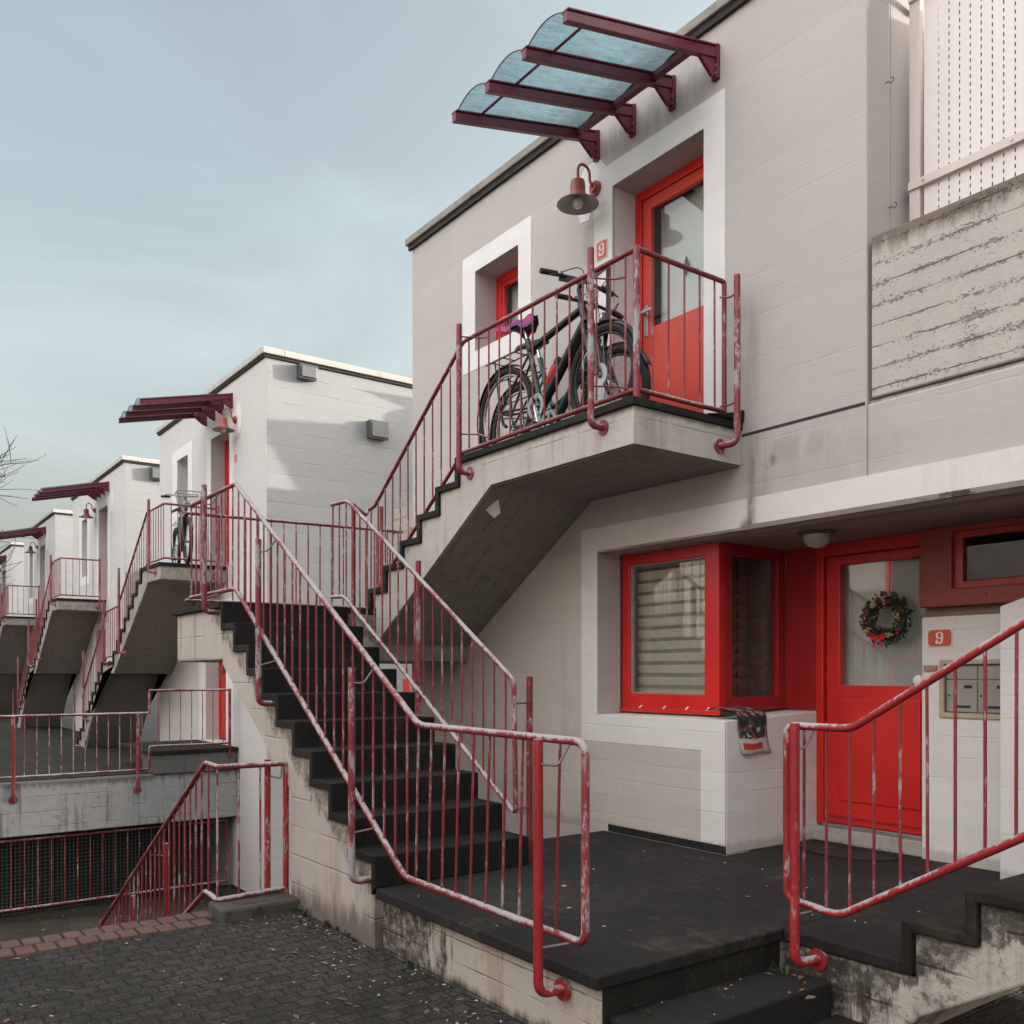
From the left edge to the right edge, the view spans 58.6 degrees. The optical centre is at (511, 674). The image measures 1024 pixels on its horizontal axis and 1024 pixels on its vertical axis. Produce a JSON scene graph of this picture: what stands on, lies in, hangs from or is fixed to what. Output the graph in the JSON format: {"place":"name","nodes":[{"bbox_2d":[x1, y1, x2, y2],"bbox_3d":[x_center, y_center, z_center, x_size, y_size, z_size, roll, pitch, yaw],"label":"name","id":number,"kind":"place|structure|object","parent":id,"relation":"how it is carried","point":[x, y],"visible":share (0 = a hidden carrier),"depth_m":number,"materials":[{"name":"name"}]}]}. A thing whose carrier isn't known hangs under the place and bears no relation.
{"place":"outdoors","nodes":[
{"label":"outdoors","id":0,"kind":"place"},
{"bbox_2d":[0,717,148,782],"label":"deck","id":1,"kind":"structure","parent":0,"point":[43,752],"depth_m":15.56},
{"bbox_2d":[0,616,37,714],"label":"staircase","id":2,"kind":"structure","parent":1,"relation":"on","point":[13,638],"depth_m":27.57,"materials":[{"name":"concrete"}]},
{"bbox_2d":[0,583,39,623],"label":"railing","id":3,"kind":"object","parent":2,"relation":"attached to","point":[7,599],"visible":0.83,"depth_m":26.06,"materials":[{"name":"metal"}]},
{"bbox_2d":[0,426,46,585],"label":"bare tree","id":4,"kind":"object","parent":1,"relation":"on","point":[14,463],"visible":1,"depth_m":23.95,"materials":[{"name":"brown plant"}]},
{"bbox_2d":[16,598,105,727],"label":"staircase","id":5,"kind":"structure","parent":1,"relation":"on","point":[67,630],"depth_m":21.75,"materials":[{"name":"concrete"}]},
{"bbox_2d":[12,555,100,726],"bbox_3d":[-11.139,-0.571,22.135,0.990,4.047,5.816,0,0,-36],"label":"railing","id":6,"kind":"object","parent":5,"relation":"attached to","point":[36,631],"visible":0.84,"depth_m":21.25,"materials":[{"name":"red metal"}]},
{"bbox_2d":[0,770,236,837],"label":"deck beam","id":7,"kind":"structure","parent":1,"relation":"attached to","point":[39,807],"depth_m":12.44,"materials":[{"name":"concrete"}]},
{"bbox_2d":[0,689,230,803],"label":"railing","id":8,"kind":"object","parent":7,"relation":"attached to","point":[13,798],"visible":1,"depth_m":12.63,"materials":[{"name":"red metal"}]},
{"bbox_2d":[77,562,225,746],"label":"staircase","id":9,"kind":"structure","parent":1,"relation":"on","point":[146,663],"depth_m":15.47,"materials":[{"name":"concrete"}]},
{"bbox_2d":[73,499,218,745],"bbox_3d":[-6.512,-0.571,15.856,0.990,4.047,5.816,0,0,-36],"label":"railing","id":10,"kind":"object","parent":9,"relation":"on","point":[147,519],"visible":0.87,"depth_m":14.97,"materials":[{"name":"red metal"}]},
{"bbox_2d":[161,490,201,563],"bbox_3d":[-5.128,-2.193,14.172,0.656,1.096,1.812,0,0,-28],"label":"bicycle","id":11,"kind":"object","parent":9,"relation":"on","point":[186,521],"visible":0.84,"depth_m":13.82,"materials":[{"name":"metal"}]},
{"bbox_2d":[142,751,237,774],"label":"step block","id":12,"kind":"structure","parent":1,"relation":"on","point":[176,763],"depth_m":13.08,"materials":[{"name":"concrete"}]},
{"bbox_2d":[117,740,237,754],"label":"entrance slab","id":13,"kind":"structure","parent":12,"relation":"on","point":[186,749],"depth_m":13.43,"materials":[{"name":"grey concrete"}]},
{"bbox_2d":[0,819,207,915],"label":"railing","id":14,"kind":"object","parent":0,"point":[46,863],"depth_m":13.39,"materials":[{"name":"red metal"}]},
{"bbox_2d":[0,884,245,941],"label":"sunken court","id":15,"kind":"object","parent":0,"point":[20,926],"depth_m":11.88,"materials":[{"name":"grey concrete"}]},
{"bbox_2d":[0,817,227,916],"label":"garage grating","id":16,"kind":"object","parent":15,"relation":"on","point":[57,836],"visible":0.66,"depth_m":12.47,"materials":[{"name":"metal"}]},
{"bbox_2d":[100,759,288,927],"bbox_3d":[-2.665,1.864,7.320,0.524,2.582,3.191,0,0,-36],"label":"railing","id":17,"kind":"object","parent":15,"relation":"on","point":[267,764],"visible":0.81,"depth_m":6.19,"materials":[{"name":"metal"}]},
{"bbox_2d":[155,346,412,893],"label":"apartment house","id":18,"kind":"structure","parent":15,"relation":"on","point":[306,450],"depth_m":13.36,"materials":[{"name":"paint"}]},
{"bbox_2d":[118,393,232,425],"bbox_3d":[-5.095,-4.024,13.798,1.329,0.405,1.264,0,0,-36],"label":"entrance canopy","id":19,"kind":"object","parent":18,"relation":"attached to","point":[200,408],"visible":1,"depth_m":13.75,"materials":[{"name":"metal"}]},
{"bbox_2d":[217,663,225,738],"bbox_3d":[-4.478,0.020,14.439,0.126,2.030,0.960,0,0,-36],"label":"door","id":20,"kind":"structure","parent":18,"relation":"in","point":[222,676],"depth_m":14.71,"materials":[{"name":"red paint"}]},
{"bbox_2d":[212,408,236,432],"bbox_3d":[-4.248,-3.753,13.465,0.352,0.366,0.324,0,0,-36],"label":"wall lamp","id":21,"kind":"object","parent":18,"relation":"attached to","point":[222,427],"visible":1,"depth_m":13.45,"materials":[{"name":"metal"}]},
{"bbox_2d":[223,440,229,565],"bbox_3d":[-4.348,-2.695,14.280,0.126,2.060,0.850,0,0,-36],"label":"door","id":22,"kind":"structure","parent":18,"relation":"in","point":[226,442],"depth_m":14.54,"materials":[{"name":"red paint"}]},
{"bbox_2d":[297,363,317,381],"bbox_3d":[-2.902,-4.271,12.931,0.270,0.209,0.136,0,0,-36],"label":"floodlight","id":23,"kind":"object","parent":18,"relation":"attached to","point":[307,372],"visible":1,"depth_m":12.87,"materials":[{"name":"grey metal"}]},
{"bbox_2d":[366,419,388,440],"bbox_3d":[-1.997,-3.631,13.598,0.320,0.269,0.136,0,0,-36],"label":"floodlight","id":24,"kind":"object","parent":18,"relation":"attached to","point":[377,429],"visible":1,"depth_m":13.54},
{"bbox_2d":[403,679,409,691],"bbox_3d":[-1.616,0.175,13.958,0.100,0.200,0.020,0,0,-36],"label":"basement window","id":25,"kind":"structure","parent":18,"relation":"in","point":[406,685],"depth_m":13.95,"materials":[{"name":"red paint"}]},
{"bbox_2d":[0,745,868,1023],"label":"fallen leaves","id":26,"kind":"object","parent":15,"relation":"on","point":[437,1010],"visible":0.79,"depth_m":4.38,"materials":[{"name":"brown plant"}]},
{"bbox_2d":[172,395,743,949],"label":"staircase","id":27,"kind":"structure","parent":15,"relation":"on","point":[490,533],"depth_m":6.35,"materials":[{"name":"concrete"}]},
{"bbox_2d":[184,511,402,608],"bbox_3d":[-2.044,-1.076,8.866,2.230,0.850,0.031,0,0,-36],"label":"railing","id":28,"kind":"object","parent":27,"relation":"on","point":[283,522],"visible":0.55,"depth_m":8.83,"materials":[{"name":"red metal"}]},
{"bbox_2d":[188,482,589,1000],"bbox_3d":[-1.250,-0.064,5.723,0.150,2.882,5.163,0,0,-36],"label":"railing","id":29,"kind":"object","parent":27,"relation":"attached to","point":[560,989],"visible":0.96,"depth_m":4.93,"materials":[{"name":"metal"}]},
{"bbox_2d":[330,499,532,860],"bbox_3d":[-0.640,0.153,6.993,0.461,3.303,2.848,0,0,-36],"label":"railing","id":30,"kind":"object","parent":27,"relation":"on","point":[418,582],"visible":0.97,"depth_m":6.54,"materials":[{"name":"metal"}]},
{"bbox_2d":[367,244,740,588],"bbox_3d":[0.026,-1.585,6.977,0.992,2.020,3.644,0,0,-36],"label":"railing","id":31,"kind":"object","parent":27,"relation":"on","point":[601,427],"visible":0.92,"depth_m":5.89,"materials":[{"name":"red metal"}]},
{"bbox_2d":[477,266,640,447],"bbox_3d":[0.274,-2.219,6.539,0.656,1.148,1.812,0,0,-36],"label":"bicycle","id":32,"kind":"object","parent":27,"relation":"on","point":[603,328],"visible":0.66,"depth_m":6.44,"materials":[{"name":"metal"}]},
{"bbox_2d":[490,293,651,444],"bbox_3d":[0.386,-2.184,6.944,0.656,1.079,1.812,0,0,-38],"label":"bicycle","id":33,"kind":"object","parent":27,"relation":"on","point":[645,382],"visible":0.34,"depth_m":6.74,"materials":[{"name":"metal"}]},
{"bbox_2d":[0,0,716,548],"label":"sky","id":34,"kind":"structure","parent":0,"point":[189,188],"materials":[{"name":"blue"}]},
{"bbox_2d":[0,911,1023,1023],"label":"paving","id":35,"kind":"structure","parent":0,"point":[130,981],"depth_m":4.59,"materials":[{"name":"grey stone"}]},
{"bbox_2d":[0,910,212,958],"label":"brick edging","id":36,"kind":"object","parent":35,"relation":"on","point":[129,931],"visible":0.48,"depth_m":5.45,"materials":[{"name":"red brick"}]},
{"bbox_2d":[208,891,299,922],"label":"curb block","id":37,"kind":"structure","parent":35,"relation":"on","point":[275,903],"depth_m":5.89,"materials":[{"name":"grey concrete"}]},
{"bbox_2d":[20,773,919,1023],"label":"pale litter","id":38,"kind":"object","parent":35,"relation":"on","point":[415,969],"visible":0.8,"depth_m":4.70,"materials":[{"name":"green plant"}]},
{"bbox_2d":[192,600,790,1015],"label":"weeds","id":39,"kind":"object","parent":35,"relation":"on","point":[770,968],"visible":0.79,"depth_m":4.84,"materials":[{"name":"plant"}]},
{"bbox_2d":[383,902,787,1023],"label":"terrace","id":40,"kind":"structure","parent":35,"relation":"on","point":[502,981],"depth_m":4.35,"materials":[{"name":"concrete"}]},
{"bbox_2d":[376,831,999,990],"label":"terrace floor","id":41,"kind":"structure","parent":40,"relation":"on","point":[651,893],"depth_m":4.79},
{"bbox_2d":[800,842,898,860],"bbox_3d":[2.191,1.198,6.112,0.260,0.013,0.719,0,0,-36],"label":"doormat","id":42,"kind":"object","parent":41,"relation":"on","point":[836,852],"visible":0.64,"depth_m":6.06,"materials":[{"name":"rubber"}]},
{"bbox_2d":[783,617,1023,970],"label":"railing","id":43,"kind":"object","parent":41,"relation":"on","point":[816,959],"visible":1,"depth_m":3.86,"materials":[{"name":"metal"}]},
{"bbox_2d":[602,941,863,1023],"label":"front steps","id":44,"kind":"structure","parent":35,"relation":"on","point":[694,993],"depth_m":3.92,"materials":[{"name":"grey concrete"}]},
{"bbox_2d":[786,873,1023,1023],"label":"side steps","id":45,"kind":"structure","parent":35,"relation":"on","point":[966,955],"depth_m":3.74,"materials":[{"name":"concrete"}]},
{"bbox_2d":[405,0,1023,990],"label":"apartment house","id":46,"kind":"structure","parent":0,"point":[637,634],"depth_m":6.33,"materials":[{"name":"grey paint"}]},
{"bbox_2d":[393,504,412,562],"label":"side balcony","id":47,"kind":"structure","parent":46,"relation":"attached to","point":[403,521],"depth_m":9.91,"materials":[{"name":"concrete"}]},
{"bbox_2d":[496,266,517,339],"bbox_3d":[0.103,-3.365,8.380,0.140,0.740,0.670,0,0,-36],"label":"window","id":48,"kind":"structure","parent":46,"relation":"in","point":[510,277],"depth_m":8.55,"materials":[{"name":"red paint"}]},
{"bbox_2d":[557,163,600,214],"bbox_3d":[0.516,-3.753,7.001,0.352,0.366,0.324,0,0,-36],"label":"wall lamp","id":49,"kind":"object","parent":46,"relation":"attached to","point":[577,200],"visible":1,"depth_m":7.01,"materials":[{"name":"metal"}]},
{"bbox_2d":[451,7,719,162],"bbox_3d":[0.488,-4.024,6.223,1.329,0.405,1.264,0,0,-36],"label":"entrance canopy","id":50,"kind":"object","parent":46,"relation":"attached to","point":[660,81],"visible":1,"depth_m":6.18,"materials":[{"name":"metal"}]},
{"bbox_2d":[596,237,607,261],"bbox_3d":[0.694,-3.280,7.048,0.011,0.145,0.125,0,0,-36],"label":"house number plate","id":51,"kind":"object","parent":46,"relation":"attached to","point":[601,249],"visible":1,"depth_m":7.04,"materials":[{"name":"red metal"}]},
{"bbox_2d":[635,155,703,412],"bbox_3d":[1.271,-2.695,6.766,0.216,2.060,0.915,0,0,-36],"label":"door","id":52,"kind":"structure","parent":46,"relation":"in","point":[682,221],"depth_m":6.86,"materials":[{"name":"red paint"}]},
{"bbox_2d":[620,542,724,715],"bbox_3d":[1.221,-0.323,6.887,0.178,1.232,1.040,0,0,-36],"label":"bay window","id":53,"kind":"structure","parent":46,"relation":"in","point":[674,678],"depth_m":6.93,"materials":[{"name":"red paint"}]},
{"bbox_2d":[705,706,771,754],"bbox_3d":[1.566,0.384,6.303,0.400,0.323,0.268,0,0,-36],"label":"newspaper","id":54,"kind":"object","parent":46,"relation":"on","point":[752,731],"visible":1,"depth_m":6.21,"materials":[{"name":"multicoloured paper"}]},
{"bbox_2d":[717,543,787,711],"bbox_3d":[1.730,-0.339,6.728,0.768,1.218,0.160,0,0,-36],"label":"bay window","id":55,"kind":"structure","parent":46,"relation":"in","point":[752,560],"depth_m":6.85,"materials":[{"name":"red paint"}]},
{"bbox_2d":[797,529,836,547],"bbox_3d":[2.015,-0.885,6.031,0.250,0.108,0.250,0,0,-36],"label":"ceiling lamp","id":56,"kind":"object","parent":46,"relation":"attached to","point":[816,538],"visible":1,"depth_m":5.97,"materials":[{"name":"white glass"}]},
{"bbox_2d":[827,547,930,834],"bbox_3d":[2.541,0.113,6.329,0.220,1.915,0.795,0,0,-36],"label":"entrance door","id":57,"kind":"structure","parent":46,"relation":"in","point":[862,677],"depth_m":6.38,"materials":[{"name":"red paint"}]},
{"bbox_2d":[859,550,913,648],"bbox_3d":[2.533,-0.508,6.186,0.139,0.674,0.395,0,0,-36],"label":"wreath","id":58,"kind":"object","parent":57,"relation":"hanging from","point":[891,635],"visible":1,"depth_m":6.16,"materials":[{"name":"green plant"}]},
{"bbox_2d":[923,665,937,670],"bbox_3d":[2.708,-0.038,5.902,0.015,0.037,0.090,0,0,-36],"label":"bell board","id":59,"kind":"object","parent":46,"relation":"attached to","point":[930,667],"visible":0.98,"depth_m":5.89,"materials":[{"name":"metal"}]},
{"bbox_2d":[928,628,952,646],"bbox_3d":[2.745,-0.232,5.854,0.011,0.118,0.165,0,0,-36],"label":"house number plate","id":60,"kind":"object","parent":46,"relation":"attached to","point":[940,637],"visible":1,"depth_m":5.85,"materials":[{"name":"red metal"}]},
{"bbox_2d":[870,361,1023,403],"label":"balcony slab","id":61,"kind":"structure","parent":46,"relation":"attached to","point":[951,381],"depth_m":4.88,"materials":[{"name":"concrete"}]},
{"bbox_2d":[908,0,1023,220],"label":"slatted screen","id":62,"kind":"object","parent":61,"relation":"on","point":[973,96],"visible":0.56,"depth_m":5.16,"materials":[{"name":"paint"}]},
{"bbox_2d":[872,173,1023,398],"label":"balcony parapet","id":63,"kind":"structure","parent":46,"relation":"attached to","point":[947,292],"depth_m":4.85,"materials":[{"name":"grey concrete"}]},
{"bbox_2d":[939,659,999,719],"bbox_3d":[2.931,0.092,5.694,0.125,0.369,0.480,0,0,-36],"label":"mailbox","id":64,"kind":"object","parent":46,"relation":"attached to","point":[970,689],"visible":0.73,"depth_m":5.71,"materials":[{"name":"grey metal"}]},
{"bbox_2d":[946,680,977,712],"bbox_3d":[2.841,0.140,5.763,0.014,0.200,0.196,0,0,-36],"label":"door","id":65,"kind":"structure","parent":64,"relation":"in","point":[967,691],"depth_m":5.75,"materials":[{"name":"grey metal"}]},
{"bbox_2d":[978,681,999,712],"bbox_3d":[2.963,0.140,5.597,0.014,0.200,0.205,0,0,-36],"label":"door","id":66,"kind":"structure","parent":64,"relation":"in","point":[993,687],"depth_m":5.61,"materials":[{"name":"grey metal"}]},
{"bbox_2d":[919,516,1023,608],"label":"strip window","id":67,"kind":"structure","parent":46,"relation":"in","point":[943,583],"depth_m":5.74,"materials":[{"name":"red paint"}]},
{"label":"ground","id":68,"kind":"structure","parent":0,"visible":0},
{"bbox_2d":[0,542,23,713],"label":"apartment house","id":69,"kind":"structure","parent":68,"relation":"on","point":[17,571],"depth_m":31.39,"materials":[{"name":"white paint"}]},
{"bbox_2d":[0,555,5,564],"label":"entrance canopy","id":70,"kind":"object","parent":69,"relation":"attached to","point":[3,557],"visible":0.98,"depth_m":32.27,"materials":[{"name":"metal"}]},
{"bbox_2d":[24,509,72,729],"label":"apartment house","id":71,"kind":"structure","parent":68,"relation":"on","point":[56,541],"depth_m":25.54,"materials":[{"name":"white paint"}]},
{"bbox_2d":[0,527,45,539],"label":"entrance canopy","id":72,"kind":"object","parent":71,"relation":"attached to","point":[39,533],"visible":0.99,"depth_m":26.07,"materials":[{"name":"metal"}]},
{"bbox_2d":[24,542,37,553],"bbox_3d":[-14.269,-3.753,27.062,0.352,0.366,0.324,0,0,-36],"label":"wall lamp","id":73,"kind":"object","parent":71,"relation":"attached to","point":[30,550],"visible":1,"depth_m":27.04,"materials":[{"name":"metal"}]},
{"bbox_2d":[70,455,159,741],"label":"apartment house","id":74,"kind":"structure","parent":68,"relation":"on","point":[108,534],"depth_m":19.66,"materials":[{"name":"white paint"}]},
{"bbox_2d":[32,481,108,500],"bbox_3d":[-9.723,-4.024,20.077,1.329,0.405,1.264,0,0,-36],"label":"entrance canopy","id":75,"kind":"object","parent":74,"relation":"attached to","point":[93,490],"visible":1,"depth_m":19.96,"materials":[{"name":"metal"}]},
{"bbox_2d":[79,503,95,518],"bbox_3d":[-9.760,-3.753,20.944,0.352,0.366,0.324,0,0,-36],"label":"wall lamp","id":76,"kind":"object","parent":74,"relation":"attached to","point":[86,515],"visible":1,"depth_m":20.92,"materials":[{"name":"metal"}]},
{"bbox_2d":[149,466,159,479],"bbox_3d":[-7.457,-4.226,19.263,0.350,0.259,0.136,0,0,-36],"label":"floodlight","id":77,"kind":"object","parent":74,"relation":"attached to","point":[154,472],"visible":0.49,"depth_m":19.16,"materials":[{"name":"grey metal"}]}
]}

